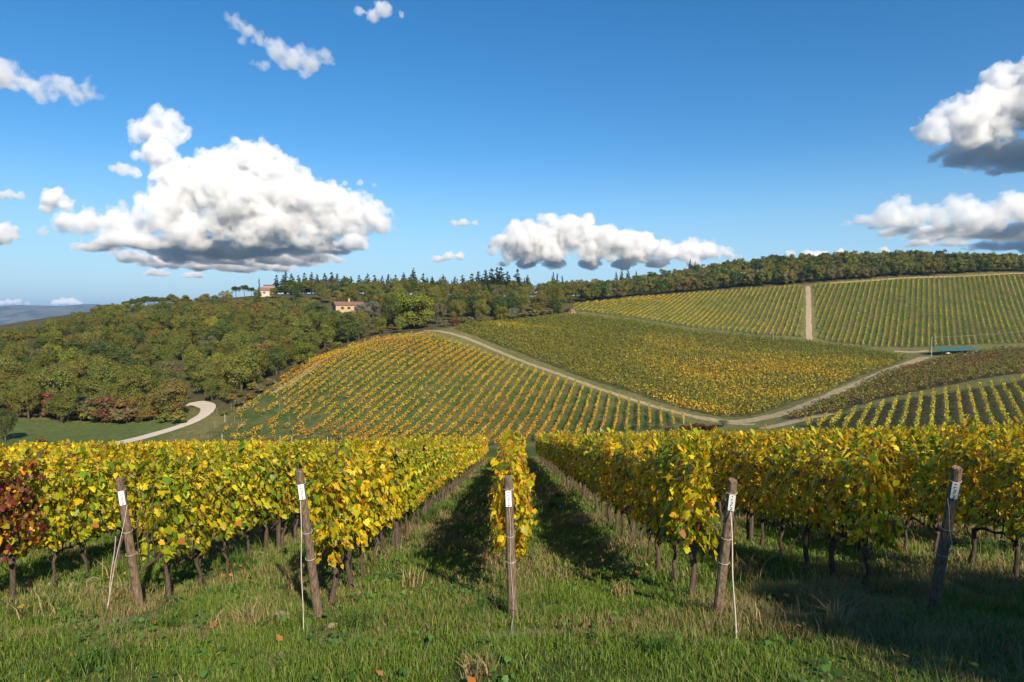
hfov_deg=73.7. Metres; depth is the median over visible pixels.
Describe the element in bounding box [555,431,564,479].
grapevine
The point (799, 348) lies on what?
vine row
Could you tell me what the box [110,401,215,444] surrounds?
white road
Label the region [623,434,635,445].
grapevine
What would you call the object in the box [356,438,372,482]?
grapevine
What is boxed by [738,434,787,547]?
grapevine
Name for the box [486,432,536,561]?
grapevine
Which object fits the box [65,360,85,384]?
oak tree
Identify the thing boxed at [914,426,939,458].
grapevine
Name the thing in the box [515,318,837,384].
vine row
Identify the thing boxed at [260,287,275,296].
hilltop annexe
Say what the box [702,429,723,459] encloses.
grapevine
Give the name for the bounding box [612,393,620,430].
vine row
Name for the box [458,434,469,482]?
grapevine
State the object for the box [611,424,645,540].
grapevine
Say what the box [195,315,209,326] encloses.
oak tree
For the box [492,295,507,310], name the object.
oak tree
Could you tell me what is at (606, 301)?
vine row
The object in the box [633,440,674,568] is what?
grapevine
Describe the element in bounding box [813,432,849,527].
grapevine
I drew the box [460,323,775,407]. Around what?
vine row
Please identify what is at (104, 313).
oak tree
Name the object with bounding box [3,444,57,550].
grapevine
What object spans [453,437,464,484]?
grapevine
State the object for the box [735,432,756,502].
grapevine
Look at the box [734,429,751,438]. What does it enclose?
grapevine
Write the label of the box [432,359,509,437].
vine row
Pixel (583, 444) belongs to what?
grapevine
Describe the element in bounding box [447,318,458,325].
shrub
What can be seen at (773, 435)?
grapevine
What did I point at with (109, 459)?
grapevine
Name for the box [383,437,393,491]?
grapevine
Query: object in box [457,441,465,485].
grapevine
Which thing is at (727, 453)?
grapevine
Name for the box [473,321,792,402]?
vine row
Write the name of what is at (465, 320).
shrub
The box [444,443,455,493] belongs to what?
grapevine
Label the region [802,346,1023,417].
vine row
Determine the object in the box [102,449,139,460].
grapevine
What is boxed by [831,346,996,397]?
vine row
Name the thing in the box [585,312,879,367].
vine row
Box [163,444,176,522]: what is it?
grapevine
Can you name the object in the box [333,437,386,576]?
grapevine
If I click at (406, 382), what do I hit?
vine row
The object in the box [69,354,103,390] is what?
oak tree
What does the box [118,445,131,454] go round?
grapevine
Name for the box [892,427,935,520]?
grapevine
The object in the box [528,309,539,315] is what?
shrub
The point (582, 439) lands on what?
grapevine
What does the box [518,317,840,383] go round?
vine row
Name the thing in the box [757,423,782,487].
grapevine
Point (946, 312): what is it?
vine row
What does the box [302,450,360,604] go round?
grapevine
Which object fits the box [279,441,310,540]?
grapevine
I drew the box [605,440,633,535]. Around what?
grapevine
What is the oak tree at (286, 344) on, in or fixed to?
on the ground at (32, 429)
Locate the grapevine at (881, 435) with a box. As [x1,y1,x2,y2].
[879,429,899,449]
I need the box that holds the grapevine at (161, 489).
[134,445,203,599]
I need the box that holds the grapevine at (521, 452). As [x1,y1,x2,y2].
[495,438,528,524]
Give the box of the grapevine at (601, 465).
[596,433,616,524]
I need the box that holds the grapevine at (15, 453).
[11,441,28,475]
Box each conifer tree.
[272,275,280,293]
[277,271,289,293]
[280,280,286,293]
[309,272,314,293]
[410,268,417,282]
[475,271,481,282]
[481,270,489,284]
[487,276,492,291]
[488,268,494,283]
[491,267,502,284]
[498,267,505,284]
[504,272,510,291]
[512,269,522,285]
[525,275,534,295]
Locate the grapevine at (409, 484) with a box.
[389,442,414,541]
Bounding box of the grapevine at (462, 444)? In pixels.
[459,441,465,484]
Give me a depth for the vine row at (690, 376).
234.01 m
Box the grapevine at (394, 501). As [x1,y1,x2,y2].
[363,448,404,555]
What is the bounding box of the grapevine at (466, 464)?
[460,438,467,482]
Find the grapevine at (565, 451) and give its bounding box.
[561,430,574,487]
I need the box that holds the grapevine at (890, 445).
[854,422,905,541]
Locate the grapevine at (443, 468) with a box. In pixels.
[434,443,446,504]
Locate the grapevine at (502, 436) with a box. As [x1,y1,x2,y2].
[501,432,520,445]
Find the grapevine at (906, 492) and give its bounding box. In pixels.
[877,436,933,551]
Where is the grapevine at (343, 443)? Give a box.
[338,438,355,484]
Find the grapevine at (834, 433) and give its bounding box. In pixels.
[815,425,839,445]
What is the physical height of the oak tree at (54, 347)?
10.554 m
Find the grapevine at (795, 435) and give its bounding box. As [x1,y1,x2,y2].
[791,430,801,495]
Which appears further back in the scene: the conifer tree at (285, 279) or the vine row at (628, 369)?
the conifer tree at (285, 279)
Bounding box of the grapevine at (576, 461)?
[573,433,584,497]
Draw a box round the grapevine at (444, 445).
[438,441,449,501]
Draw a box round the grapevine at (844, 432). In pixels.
[837,425,852,444]
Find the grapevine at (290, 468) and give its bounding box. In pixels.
[264,441,299,547]
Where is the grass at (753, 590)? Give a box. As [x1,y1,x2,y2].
[0,455,1023,681]
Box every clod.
[273,610,288,617]
[327,622,337,627]
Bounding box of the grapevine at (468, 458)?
[460,437,470,480]
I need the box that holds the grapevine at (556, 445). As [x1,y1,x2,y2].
[554,431,564,463]
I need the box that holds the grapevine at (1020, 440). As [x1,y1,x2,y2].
[1007,416,1023,504]
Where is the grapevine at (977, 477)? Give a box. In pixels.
[969,428,1023,539]
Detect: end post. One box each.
[107,477,143,608]
[295,469,322,630]
[504,475,517,636]
[712,478,737,638]
[926,465,962,609]
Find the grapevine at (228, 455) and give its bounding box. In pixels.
[206,446,237,512]
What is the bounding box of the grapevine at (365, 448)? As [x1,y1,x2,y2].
[358,435,374,464]
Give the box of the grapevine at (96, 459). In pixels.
[58,439,108,543]
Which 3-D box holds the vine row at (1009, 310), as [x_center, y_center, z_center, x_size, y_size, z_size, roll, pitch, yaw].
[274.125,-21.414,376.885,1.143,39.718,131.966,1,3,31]
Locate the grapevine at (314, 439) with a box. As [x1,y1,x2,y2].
[309,437,326,457]
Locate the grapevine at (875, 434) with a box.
[863,431,891,502]
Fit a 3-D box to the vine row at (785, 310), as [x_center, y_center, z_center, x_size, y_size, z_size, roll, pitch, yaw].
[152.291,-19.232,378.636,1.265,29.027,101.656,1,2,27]
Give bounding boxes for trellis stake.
[36,452,44,552]
[158,456,162,548]
[274,451,280,549]
[335,445,337,459]
[395,448,398,547]
[423,445,426,517]
[441,441,443,501]
[632,448,634,541]
[749,447,753,541]
[985,438,992,536]
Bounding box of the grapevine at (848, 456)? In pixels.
[835,439,878,518]
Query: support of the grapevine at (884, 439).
on the ground at (32, 429)
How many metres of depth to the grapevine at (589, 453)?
18.07 m
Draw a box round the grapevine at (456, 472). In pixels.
[448,443,459,490]
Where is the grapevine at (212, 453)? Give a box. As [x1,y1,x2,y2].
[209,448,221,462]
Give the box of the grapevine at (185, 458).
[177,448,194,480]
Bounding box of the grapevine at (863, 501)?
[827,424,907,588]
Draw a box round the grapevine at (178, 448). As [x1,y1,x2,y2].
[175,439,189,453]
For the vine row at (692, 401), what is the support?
on the ground at (32, 429)
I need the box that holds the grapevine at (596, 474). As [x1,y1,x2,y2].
[589,436,612,511]
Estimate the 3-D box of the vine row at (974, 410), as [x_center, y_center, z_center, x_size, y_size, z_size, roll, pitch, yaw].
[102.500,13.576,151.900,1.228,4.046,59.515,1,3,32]
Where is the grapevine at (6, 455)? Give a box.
[0,451,15,459]
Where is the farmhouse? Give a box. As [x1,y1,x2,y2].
[331,299,363,313]
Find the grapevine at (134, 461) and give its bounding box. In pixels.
[117,452,145,508]
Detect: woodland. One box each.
[24,277,603,331]
[564,249,1023,298]
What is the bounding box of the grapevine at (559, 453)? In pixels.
[555,439,565,482]
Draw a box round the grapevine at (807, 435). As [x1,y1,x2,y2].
[800,427,829,505]
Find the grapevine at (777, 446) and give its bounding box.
[769,427,800,507]
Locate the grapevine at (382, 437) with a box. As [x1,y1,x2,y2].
[378,436,387,456]
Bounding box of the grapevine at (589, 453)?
[584,438,599,510]
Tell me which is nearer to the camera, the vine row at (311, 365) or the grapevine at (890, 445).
the grapevine at (890, 445)
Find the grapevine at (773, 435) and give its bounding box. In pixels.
[767,428,786,445]
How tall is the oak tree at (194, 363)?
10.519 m
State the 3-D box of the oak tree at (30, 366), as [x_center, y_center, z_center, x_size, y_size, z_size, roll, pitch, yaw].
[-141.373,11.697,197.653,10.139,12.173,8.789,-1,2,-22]
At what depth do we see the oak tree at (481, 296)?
332.73 m
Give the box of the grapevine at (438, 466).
[419,443,442,510]
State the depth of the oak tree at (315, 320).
266.00 m
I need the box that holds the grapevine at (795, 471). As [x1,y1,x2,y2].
[776,426,833,564]
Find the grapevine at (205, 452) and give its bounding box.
[186,441,209,462]
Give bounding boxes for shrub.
[0,401,13,410]
[15,391,60,416]
[16,412,29,417]
[29,409,39,416]
[35,436,46,441]
[39,408,46,417]
[44,405,57,419]
[57,410,76,419]
[69,400,101,419]
[76,407,98,421]
[77,402,101,419]
[83,396,119,420]
[90,409,110,422]
[102,396,138,419]
[107,408,131,423]
[116,409,136,422]
[126,395,167,413]
[131,412,150,421]
[146,411,158,419]
[155,412,170,422]
[169,410,188,422]
[219,410,228,414]
[225,393,238,402]
[232,399,244,406]
[236,390,244,396]
[245,393,254,398]
[247,381,255,389]
[254,384,266,392]
[266,378,275,385]
[288,363,299,370]
[333,341,342,345]
[402,315,417,328]
[405,315,431,328]
[437,320,447,325]
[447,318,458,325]
[457,318,468,322]
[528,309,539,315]
[539,308,548,314]
[679,425,692,429]
[690,423,708,429]
[707,425,716,430]
[718,420,728,426]
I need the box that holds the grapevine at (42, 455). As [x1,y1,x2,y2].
[12,450,61,519]
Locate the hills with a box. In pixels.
[0,304,133,324]
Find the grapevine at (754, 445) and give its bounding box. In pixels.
[747,435,765,487]
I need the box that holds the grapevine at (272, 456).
[261,444,274,490]
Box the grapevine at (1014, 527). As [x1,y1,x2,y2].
[976,429,1023,578]
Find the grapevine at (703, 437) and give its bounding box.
[695,432,723,514]
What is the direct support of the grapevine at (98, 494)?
on the ground at (32, 429)
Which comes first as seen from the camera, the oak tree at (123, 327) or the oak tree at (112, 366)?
the oak tree at (112, 366)
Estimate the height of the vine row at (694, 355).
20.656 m
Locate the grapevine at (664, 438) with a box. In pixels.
[656,434,681,470]
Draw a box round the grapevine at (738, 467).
[725,429,766,540]
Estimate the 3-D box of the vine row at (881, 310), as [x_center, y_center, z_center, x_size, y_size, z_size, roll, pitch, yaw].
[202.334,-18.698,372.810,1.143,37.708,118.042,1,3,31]
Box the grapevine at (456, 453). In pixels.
[449,438,459,491]
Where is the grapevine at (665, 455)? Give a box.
[649,423,704,583]
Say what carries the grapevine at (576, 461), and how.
on the ground at (32, 429)
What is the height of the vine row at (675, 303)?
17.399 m
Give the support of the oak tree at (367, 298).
on the ground at (32, 429)
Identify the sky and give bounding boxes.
[0,0,1023,305]
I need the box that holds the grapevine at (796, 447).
[780,435,812,500]
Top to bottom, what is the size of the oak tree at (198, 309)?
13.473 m
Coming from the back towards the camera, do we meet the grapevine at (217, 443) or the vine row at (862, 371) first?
the vine row at (862, 371)
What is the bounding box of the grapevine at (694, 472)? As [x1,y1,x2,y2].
[659,440,720,597]
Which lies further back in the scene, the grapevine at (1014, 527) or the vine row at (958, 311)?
the vine row at (958, 311)
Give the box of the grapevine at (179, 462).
[144,447,189,542]
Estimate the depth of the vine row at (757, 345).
303.07 m
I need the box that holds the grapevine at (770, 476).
[757,433,810,553]
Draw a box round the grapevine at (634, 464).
[622,439,655,550]
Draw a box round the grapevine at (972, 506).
[933,414,1019,565]
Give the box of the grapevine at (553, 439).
[552,434,561,477]
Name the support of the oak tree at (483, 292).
on the ground at (32, 429)
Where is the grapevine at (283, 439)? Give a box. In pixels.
[279,437,299,504]
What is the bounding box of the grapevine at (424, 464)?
[407,436,431,524]
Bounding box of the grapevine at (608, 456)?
[600,436,623,530]
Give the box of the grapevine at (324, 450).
[315,446,338,523]
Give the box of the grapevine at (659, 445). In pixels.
[655,438,680,457]
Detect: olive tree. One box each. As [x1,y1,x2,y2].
[354,304,370,313]
[364,301,380,317]
[508,308,518,319]
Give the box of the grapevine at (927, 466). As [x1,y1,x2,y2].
[904,433,969,557]
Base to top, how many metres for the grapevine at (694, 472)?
2.189 m
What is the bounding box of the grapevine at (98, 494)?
[51,445,118,574]
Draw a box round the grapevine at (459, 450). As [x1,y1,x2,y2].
[448,438,462,486]
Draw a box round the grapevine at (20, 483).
[0,449,47,599]
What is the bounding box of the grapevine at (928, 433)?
[920,428,963,524]
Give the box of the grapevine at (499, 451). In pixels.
[494,447,534,569]
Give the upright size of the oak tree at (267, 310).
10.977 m
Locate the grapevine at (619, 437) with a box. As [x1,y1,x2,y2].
[615,432,623,446]
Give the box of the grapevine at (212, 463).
[197,453,223,515]
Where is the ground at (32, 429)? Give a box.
[0,267,1023,681]
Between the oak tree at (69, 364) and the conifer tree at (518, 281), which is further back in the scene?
the conifer tree at (518, 281)
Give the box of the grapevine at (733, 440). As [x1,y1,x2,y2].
[727,429,749,463]
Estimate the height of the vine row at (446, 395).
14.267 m
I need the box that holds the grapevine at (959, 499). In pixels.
[941,436,997,530]
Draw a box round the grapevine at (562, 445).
[560,433,568,484]
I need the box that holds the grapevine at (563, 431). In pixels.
[559,430,565,474]
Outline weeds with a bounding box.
[0,513,1023,681]
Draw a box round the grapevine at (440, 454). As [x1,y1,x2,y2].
[426,434,445,506]
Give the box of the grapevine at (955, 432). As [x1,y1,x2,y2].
[948,425,981,504]
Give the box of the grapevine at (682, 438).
[672,430,687,440]
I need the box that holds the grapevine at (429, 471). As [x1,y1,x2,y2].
[418,441,434,519]
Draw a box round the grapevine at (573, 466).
[571,434,585,494]
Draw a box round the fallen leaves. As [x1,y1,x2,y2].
[12,488,1023,681]
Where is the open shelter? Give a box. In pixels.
[929,346,980,355]
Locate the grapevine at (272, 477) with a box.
[241,445,286,552]
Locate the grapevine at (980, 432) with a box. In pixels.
[968,422,1009,494]
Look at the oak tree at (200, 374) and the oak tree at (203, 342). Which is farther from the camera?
the oak tree at (203, 342)
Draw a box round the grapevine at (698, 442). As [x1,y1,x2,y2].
[675,429,699,508]
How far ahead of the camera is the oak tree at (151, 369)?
199.94 m
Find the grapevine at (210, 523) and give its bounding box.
[173,454,232,586]
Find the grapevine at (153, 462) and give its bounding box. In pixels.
[121,444,173,542]
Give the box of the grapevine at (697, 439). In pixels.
[672,434,698,493]
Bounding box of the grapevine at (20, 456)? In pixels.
[0,446,27,523]
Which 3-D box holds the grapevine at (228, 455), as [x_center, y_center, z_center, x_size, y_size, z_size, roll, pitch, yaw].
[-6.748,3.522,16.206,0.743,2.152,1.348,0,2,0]
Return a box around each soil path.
[759,413,832,428]
[805,286,812,339]
[894,350,928,352]
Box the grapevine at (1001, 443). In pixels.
[993,428,1023,491]
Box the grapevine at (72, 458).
[36,439,80,537]
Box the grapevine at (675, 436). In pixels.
[669,428,684,440]
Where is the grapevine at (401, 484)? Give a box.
[378,444,409,546]
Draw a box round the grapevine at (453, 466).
[444,437,456,492]
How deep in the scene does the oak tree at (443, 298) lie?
337.39 m
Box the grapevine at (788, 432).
[780,429,794,443]
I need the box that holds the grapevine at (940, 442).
[926,425,947,459]
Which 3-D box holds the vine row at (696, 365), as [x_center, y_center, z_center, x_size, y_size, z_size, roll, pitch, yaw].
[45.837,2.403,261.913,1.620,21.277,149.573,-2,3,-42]
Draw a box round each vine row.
[199,336,378,440]
[209,339,364,434]
[210,334,390,440]
[230,333,401,437]
[233,331,411,440]
[236,341,353,412]
[251,331,422,438]
[256,331,430,440]
[268,333,435,440]
[279,347,338,381]
[280,335,440,442]
[302,337,445,438]
[303,338,451,440]
[315,340,457,440]
[327,342,462,441]
[340,343,468,440]
[352,345,474,440]
[367,348,479,440]
[380,350,486,440]
[390,352,491,439]
[404,354,498,439]
[422,356,504,438]
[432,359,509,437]
[443,361,516,438]
[454,325,769,408]
[454,363,523,438]
[458,324,773,408]
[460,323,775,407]
[463,322,780,405]
[466,322,783,404]
[468,322,786,402]
[469,365,529,439]
[471,321,788,401]
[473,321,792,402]
[477,321,794,399]
[480,321,797,399]
[484,321,803,397]
[485,320,806,396]
[486,322,800,397]
[486,367,537,439]
[487,320,808,395]
[491,320,813,394]
[492,320,810,395]
[493,370,543,445]
[496,319,819,393]
[496,320,817,393]
[497,319,822,391]
[501,319,824,391]
[503,319,827,390]
[507,319,830,389]
[510,318,832,387]
[513,318,835,386]
[514,372,551,432]
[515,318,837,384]
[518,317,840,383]
[521,318,842,382]
[521,375,559,438]
[525,317,844,380]
[527,352,765,410]
[528,317,847,379]
[529,317,849,378]
[534,317,851,377]
[534,376,567,438]
[536,316,853,377]
[538,316,855,376]
[540,316,858,375]
[540,357,762,412]
[545,316,859,374]
[547,315,861,372]
[548,314,864,372]
[548,379,575,435]
[551,314,866,371]
[553,361,758,412]
[554,314,867,371]
[557,314,870,371]
[559,313,871,370]
[561,382,584,435]
[563,313,873,369]
[568,314,873,369]
[568,367,752,413]
[570,313,875,368]
[574,313,874,367]
[574,385,592,435]
[577,312,878,368]
[582,299,606,310]
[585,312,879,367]
[585,373,740,414]
[586,388,601,434]
[587,299,614,311]
[592,298,622,310]
[597,315,881,366]
[598,296,631,310]
[600,391,610,431]
[601,295,638,312]
[606,295,643,313]
[607,315,881,367]
[611,295,648,314]
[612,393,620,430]
[616,295,654,314]
[620,317,883,366]
[621,294,659,314]
[625,397,629,429]
[626,294,664,315]
[631,294,669,315]
[633,319,884,364]
[637,294,674,316]
[637,399,640,428]
[641,293,678,317]
[646,292,684,318]
[648,321,886,365]
[648,405,651,427]
[651,293,689,319]
[652,393,728,415]
[656,291,694,319]
[659,405,662,425]
[661,291,699,320]
[666,291,704,321]
[670,409,674,423]
[671,290,708,322]
[673,326,886,365]
[676,290,713,323]
[681,290,718,323]
[687,289,723,325]
[692,290,727,326]
[695,329,888,364]
[697,288,732,326]
[701,329,890,362]
[704,289,736,327]
[708,330,891,363]
[710,288,741,328]
[715,288,746,328]
[715,330,888,361]
[721,288,751,329]
[722,331,894,362]
[727,287,756,330]
[729,332,893,362]
[733,287,760,330]
[736,333,894,360]
[740,287,765,329]
[743,333,897,361]
[744,287,770,330]
[750,334,897,360]
[751,286,775,331]
[757,285,780,332]
[761,335,899,358]
[763,285,785,333]
[766,336,890,358]
[770,285,789,333]
[771,336,901,359]
[776,284,794,334]
[777,336,902,359]
[782,284,799,334]
[786,346,1012,417]
[788,288,802,334]
[788,338,903,358]
[791,338,904,358]
[794,344,1019,416]
[795,309,802,335]
[796,338,905,356]
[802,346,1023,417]
[804,338,906,357]
[806,414,812,424]
[809,339,907,356]
[811,345,1004,405]
[816,412,827,425]
[817,281,831,315]
[817,282,836,329]
[818,341,901,354]
[819,281,841,338]
[823,350,1023,413]
[825,280,847,339]
[827,342,888,353]
[829,409,842,425]
[831,281,851,339]
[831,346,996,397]
[838,280,857,340]
[842,406,857,425]
[843,280,861,341]
[846,348,986,392]
[850,280,867,342]
[856,278,872,342]
[856,402,871,427]
[860,349,974,383]
[860,352,1023,402]
[862,277,877,344]
[869,277,882,344]
[870,399,884,427]
[875,278,887,344]
[877,351,962,375]
[881,279,892,344]
[884,395,898,426]
[888,277,898,345]
[894,277,903,345]
[898,355,1023,393]
[899,392,911,427]
[900,353,951,366]
[901,277,908,345]
[908,277,913,345]
[913,390,923,426]
[914,276,918,346]
[921,276,923,345]
[926,358,1023,388]
[928,276,929,344]
[928,388,935,424]
[933,277,936,344]
[938,276,942,344]
[942,360,1023,385]
[943,275,949,343]
[943,387,949,427]
[948,276,956,344]
[953,275,962,343]
[955,385,964,423]
[956,361,1023,381]
[958,274,969,343]
[963,274,976,342]
[966,382,982,427]
[968,274,982,341]
[973,273,990,341]
[973,363,1023,378]
[977,381,997,427]
[978,273,996,342]
[983,273,1002,341]
[988,273,1009,341]
[988,364,1023,375]
[989,380,1012,425]
[993,273,1015,341]
[998,273,1022,340]
[1000,379,1023,420]
[1003,273,1023,331]
[1003,366,1023,374]
[1007,272,1023,317]
[1010,376,1023,400]
[1013,272,1023,303]
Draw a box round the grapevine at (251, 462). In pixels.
[219,438,273,558]
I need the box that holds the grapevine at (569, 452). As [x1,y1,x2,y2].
[566,433,577,489]
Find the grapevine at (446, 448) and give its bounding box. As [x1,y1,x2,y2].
[440,438,451,481]
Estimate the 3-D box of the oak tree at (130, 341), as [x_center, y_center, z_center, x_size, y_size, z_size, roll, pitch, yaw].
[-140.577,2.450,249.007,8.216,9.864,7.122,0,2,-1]
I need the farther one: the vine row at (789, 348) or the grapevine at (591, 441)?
the vine row at (789, 348)
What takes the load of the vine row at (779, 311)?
on the ground at (32, 429)
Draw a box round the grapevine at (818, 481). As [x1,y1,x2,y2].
[800,431,868,577]
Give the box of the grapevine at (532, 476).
[492,439,537,546]
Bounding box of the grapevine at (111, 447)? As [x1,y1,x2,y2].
[103,442,122,456]
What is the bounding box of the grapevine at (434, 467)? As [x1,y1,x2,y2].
[417,435,439,513]
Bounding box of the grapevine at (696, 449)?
[685,431,707,512]
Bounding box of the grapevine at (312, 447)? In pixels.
[306,441,319,482]
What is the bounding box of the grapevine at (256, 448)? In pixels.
[221,441,258,523]
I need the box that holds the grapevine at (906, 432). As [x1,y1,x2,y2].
[894,422,924,500]
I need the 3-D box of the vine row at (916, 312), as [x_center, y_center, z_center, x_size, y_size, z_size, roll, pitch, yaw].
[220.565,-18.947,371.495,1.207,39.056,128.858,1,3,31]
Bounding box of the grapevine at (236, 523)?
[202,443,253,572]
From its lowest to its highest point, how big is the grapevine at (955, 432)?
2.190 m
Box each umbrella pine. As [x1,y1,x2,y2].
[129,298,141,311]
[137,297,146,302]
[143,296,154,305]
[150,296,162,302]
[231,286,240,297]
[239,285,248,297]
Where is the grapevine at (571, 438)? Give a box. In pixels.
[569,434,578,490]
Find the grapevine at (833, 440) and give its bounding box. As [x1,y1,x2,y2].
[821,431,851,446]
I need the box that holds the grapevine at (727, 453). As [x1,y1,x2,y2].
[715,430,748,531]
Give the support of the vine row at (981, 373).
on the ground at (32, 429)
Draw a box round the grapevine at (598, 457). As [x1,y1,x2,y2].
[591,427,615,517]
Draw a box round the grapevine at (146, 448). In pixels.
[145,447,157,503]
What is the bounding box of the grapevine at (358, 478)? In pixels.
[327,440,373,588]
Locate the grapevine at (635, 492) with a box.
[625,438,670,560]
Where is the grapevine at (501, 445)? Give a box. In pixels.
[493,425,521,484]
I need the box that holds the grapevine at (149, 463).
[133,449,162,504]
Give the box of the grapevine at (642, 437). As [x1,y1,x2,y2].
[636,431,647,455]
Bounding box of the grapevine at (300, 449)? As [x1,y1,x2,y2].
[290,439,303,503]
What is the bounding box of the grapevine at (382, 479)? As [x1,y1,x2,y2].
[357,447,395,564]
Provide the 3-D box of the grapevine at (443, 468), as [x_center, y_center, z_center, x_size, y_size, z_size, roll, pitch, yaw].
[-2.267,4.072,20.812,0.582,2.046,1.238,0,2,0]
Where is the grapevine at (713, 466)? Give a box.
[702,428,741,526]
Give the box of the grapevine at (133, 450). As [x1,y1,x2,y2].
[130,441,153,464]
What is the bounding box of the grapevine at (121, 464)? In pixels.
[89,443,149,562]
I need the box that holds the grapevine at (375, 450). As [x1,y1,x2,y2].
[365,439,381,463]
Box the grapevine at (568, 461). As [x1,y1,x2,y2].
[566,435,575,484]
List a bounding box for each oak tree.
[0,328,9,341]
[0,328,29,347]
[0,340,6,353]
[0,344,24,355]
[0,345,31,361]
[0,355,20,389]
[0,361,32,400]
[0,376,34,414]
[0,408,17,440]
[8,341,28,356]
[8,352,31,362]
[11,361,41,380]
[12,384,42,418]
[24,338,36,353]
[25,325,39,341]
[27,338,55,356]
[27,348,45,367]
[28,365,63,390]
[28,366,76,398]
[32,349,58,373]
[34,326,45,337]
[38,329,63,346]
[41,320,68,344]
[41,343,62,363]
[41,386,78,422]
[42,362,65,372]
[56,318,70,332]
[56,346,88,369]
[60,338,84,359]
[64,332,85,342]
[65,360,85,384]
[66,375,80,398]
[68,313,87,333]
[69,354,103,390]
[70,315,96,331]
[72,327,92,335]
[75,362,116,398]
[77,330,103,347]
[83,339,116,360]
[84,315,104,326]
[87,355,123,374]
[92,324,115,338]
[93,384,125,401]
[96,327,115,344]
[97,308,113,327]
[105,367,126,392]
[107,311,127,333]
[107,352,125,369]
[109,332,124,346]
[114,334,136,353]
[114,346,138,366]
[115,362,155,397]
[116,323,137,332]
[121,326,144,348]
[122,353,149,370]
[124,316,146,334]
[124,359,150,373]
[128,392,154,421]
[132,309,149,329]
[135,344,155,362]
[143,320,161,335]
[144,333,168,358]
[145,309,172,330]
[145,364,166,388]
[148,328,161,345]
[149,377,188,420]
[150,344,178,364]
[155,354,177,371]
[157,369,178,388]
[158,360,179,375]
[159,328,179,348]
[159,370,189,399]
[161,309,174,327]
[169,314,188,330]
[171,335,192,361]
[173,330,191,347]
[174,314,198,332]
[181,352,205,375]
[182,350,202,372]
[183,303,206,319]
[185,324,203,345]
[186,343,206,356]
[188,356,216,386]
[190,363,214,394]
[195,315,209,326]
[196,326,213,345]
[198,335,216,353]
[203,316,225,334]
[203,343,219,358]
[203,378,219,400]
[204,356,235,392]
[206,320,231,340]
[207,339,232,358]
[207,351,232,365]
[209,310,228,320]
[220,338,244,357]
[220,385,234,402]
[222,333,236,349]
[224,324,238,332]
[224,347,260,390]
[225,313,242,323]
[230,315,249,328]
[232,342,255,382]
[233,329,262,345]
[233,342,268,382]
[245,310,265,331]
[249,336,265,343]
[251,339,278,376]
[253,289,261,297]
[259,306,274,319]
[259,313,279,328]
[259,322,275,338]
[265,345,288,374]
[268,319,288,338]
[269,288,278,298]
[270,327,286,340]
[273,340,286,368]
[274,307,291,322]
[276,337,295,366]
[281,326,303,359]
[284,311,308,330]
[288,316,315,333]
[290,340,315,365]
[299,332,321,357]
[305,302,315,312]
[305,309,319,321]
[308,313,320,332]
[310,302,327,315]
[315,323,335,346]
[318,310,338,337]
[320,314,341,340]
[337,310,361,342]
[342,286,359,301]
[344,311,364,336]
[350,318,367,338]
[362,311,370,328]
[363,287,378,306]
[373,293,384,309]
[374,317,386,333]
[380,297,398,323]
[383,291,398,311]
[389,286,403,294]
[391,291,436,328]
[393,317,405,332]
[411,290,425,296]
[428,285,445,292]
[428,292,442,304]
[429,290,447,304]
[429,303,446,323]
[442,291,448,309]
[448,290,465,310]
[448,299,466,320]
[464,294,479,316]
[470,293,487,310]
[473,298,490,318]
[476,289,492,295]
[486,294,499,314]
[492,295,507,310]
[494,305,508,318]
[504,289,518,298]
[506,293,521,309]
[513,292,530,312]
[531,292,548,313]
[531,302,540,310]
[546,283,562,306]
[551,298,561,312]
[558,295,567,307]
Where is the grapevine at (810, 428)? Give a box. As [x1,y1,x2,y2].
[798,424,819,468]
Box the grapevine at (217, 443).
[210,439,231,457]
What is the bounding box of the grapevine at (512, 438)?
[503,429,526,446]
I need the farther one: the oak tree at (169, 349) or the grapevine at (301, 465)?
the oak tree at (169, 349)
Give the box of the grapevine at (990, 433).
[987,424,1013,494]
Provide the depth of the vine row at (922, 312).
365.60 m
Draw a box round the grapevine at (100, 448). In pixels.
[89,444,103,456]
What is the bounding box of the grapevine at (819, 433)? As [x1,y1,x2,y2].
[814,425,828,436]
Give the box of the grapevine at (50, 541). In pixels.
[12,463,83,587]
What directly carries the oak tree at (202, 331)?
on the ground at (32, 429)
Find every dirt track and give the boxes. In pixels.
[272,332,423,392]
[423,330,753,424]
[695,357,929,422]
[832,273,1022,283]
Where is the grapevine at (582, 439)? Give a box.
[576,426,593,500]
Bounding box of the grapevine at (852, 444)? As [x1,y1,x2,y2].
[847,430,858,485]
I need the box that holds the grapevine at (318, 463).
[294,441,326,513]
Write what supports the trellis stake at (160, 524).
on the ground at (32, 429)
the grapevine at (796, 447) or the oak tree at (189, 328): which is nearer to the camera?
the grapevine at (796, 447)
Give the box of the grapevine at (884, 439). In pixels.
[878,424,910,515]
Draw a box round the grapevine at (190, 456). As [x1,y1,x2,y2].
[172,441,205,540]
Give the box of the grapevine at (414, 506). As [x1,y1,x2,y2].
[399,439,422,536]
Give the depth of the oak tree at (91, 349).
226.50 m
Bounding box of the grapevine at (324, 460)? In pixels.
[307,447,330,524]
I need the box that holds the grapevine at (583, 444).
[578,434,594,502]
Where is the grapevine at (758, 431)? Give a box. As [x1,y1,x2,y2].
[752,427,763,443]
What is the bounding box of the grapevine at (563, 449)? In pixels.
[561,438,569,485]
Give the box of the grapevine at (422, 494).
[402,441,425,527]
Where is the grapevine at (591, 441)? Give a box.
[582,436,597,504]
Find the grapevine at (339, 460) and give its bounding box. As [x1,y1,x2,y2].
[331,445,350,505]
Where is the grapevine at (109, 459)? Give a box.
[90,444,132,535]
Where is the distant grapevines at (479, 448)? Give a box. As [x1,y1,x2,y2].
[0,421,1023,544]
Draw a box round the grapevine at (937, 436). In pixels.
[928,423,955,447]
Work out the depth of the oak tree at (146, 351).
237.07 m

